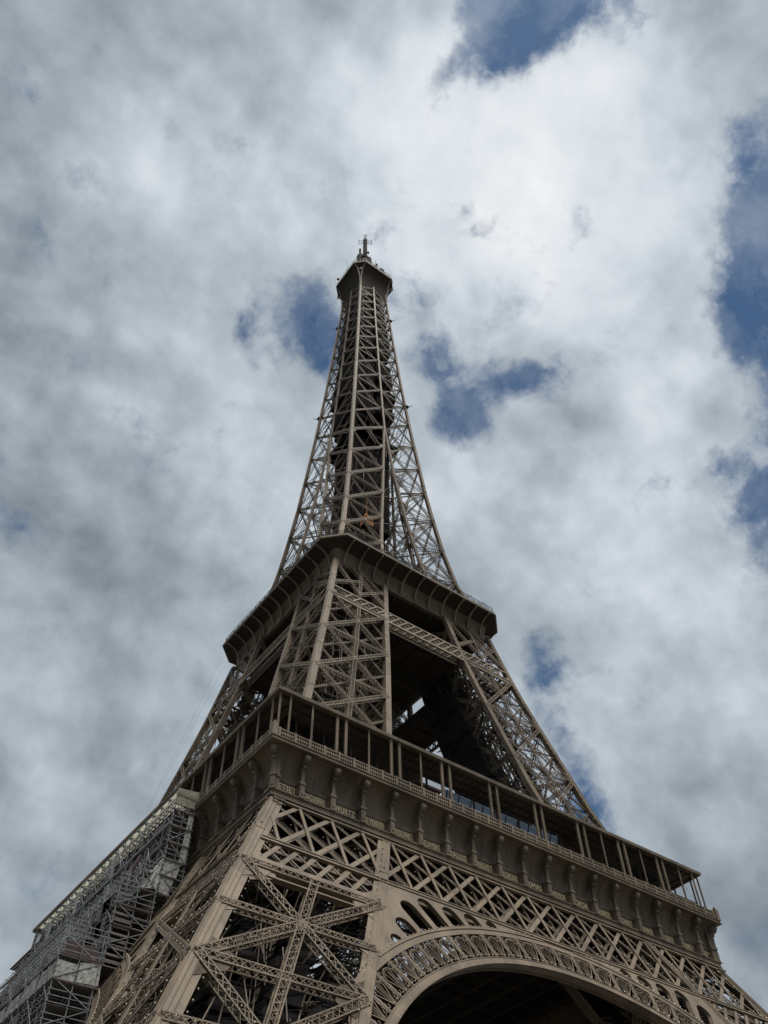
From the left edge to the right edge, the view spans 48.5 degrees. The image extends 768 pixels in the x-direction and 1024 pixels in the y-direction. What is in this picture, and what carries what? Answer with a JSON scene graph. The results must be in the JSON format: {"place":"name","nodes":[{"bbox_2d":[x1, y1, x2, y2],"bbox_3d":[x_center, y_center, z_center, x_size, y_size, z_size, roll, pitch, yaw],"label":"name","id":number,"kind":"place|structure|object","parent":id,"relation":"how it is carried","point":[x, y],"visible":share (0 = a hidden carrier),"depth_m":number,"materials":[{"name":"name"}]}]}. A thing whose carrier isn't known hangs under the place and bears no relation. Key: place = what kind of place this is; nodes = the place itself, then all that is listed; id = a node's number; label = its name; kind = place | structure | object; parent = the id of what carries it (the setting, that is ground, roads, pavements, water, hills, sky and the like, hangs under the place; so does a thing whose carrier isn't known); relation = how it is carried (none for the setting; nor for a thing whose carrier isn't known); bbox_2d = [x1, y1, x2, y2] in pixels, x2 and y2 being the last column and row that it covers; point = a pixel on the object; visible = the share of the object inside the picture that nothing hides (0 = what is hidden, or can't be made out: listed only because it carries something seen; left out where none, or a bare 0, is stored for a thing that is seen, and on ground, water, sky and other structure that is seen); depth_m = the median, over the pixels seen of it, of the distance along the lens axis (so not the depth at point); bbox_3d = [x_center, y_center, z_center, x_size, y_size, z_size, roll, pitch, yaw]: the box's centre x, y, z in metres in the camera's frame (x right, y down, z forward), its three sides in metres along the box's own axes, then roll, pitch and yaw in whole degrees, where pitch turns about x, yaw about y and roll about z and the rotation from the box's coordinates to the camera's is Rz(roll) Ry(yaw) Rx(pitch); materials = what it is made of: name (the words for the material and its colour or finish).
{"place":"outdoors","nodes":[
{"label":"outdoors","id":0,"kind":"place"},
{"bbox_2d":[0,0,767,1022],"label":"sky","id":1,"kind":"structure","parent":0,"point":[564,203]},
{"bbox_2d":[15,234,767,1023],"bbox_3d":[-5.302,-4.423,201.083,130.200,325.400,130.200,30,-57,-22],"label":"lattice tower","id":2,"kind":"structure","parent":0,"point":[331,822],"depth_m":103.79,"materials":[{"name":"metal"}]},
{"bbox_2d":[0,788,199,1023],"bbox_3d":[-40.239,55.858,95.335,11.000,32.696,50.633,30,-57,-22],"label":"scaffolding","id":3,"kind":"object","parent":2,"relation":"attached to","point":[71,964],"visible":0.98,"depth_m":86.21,"materials":[{"name":"grey metal"}]},
{"bbox_2d":[360,514,373,531],"bbox_3d":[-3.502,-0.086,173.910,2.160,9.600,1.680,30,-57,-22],"label":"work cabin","id":4,"kind":"object","parent":2,"relation":"hanging from","point":[363,526],"visible":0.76,"depth_m":170.47,"materials":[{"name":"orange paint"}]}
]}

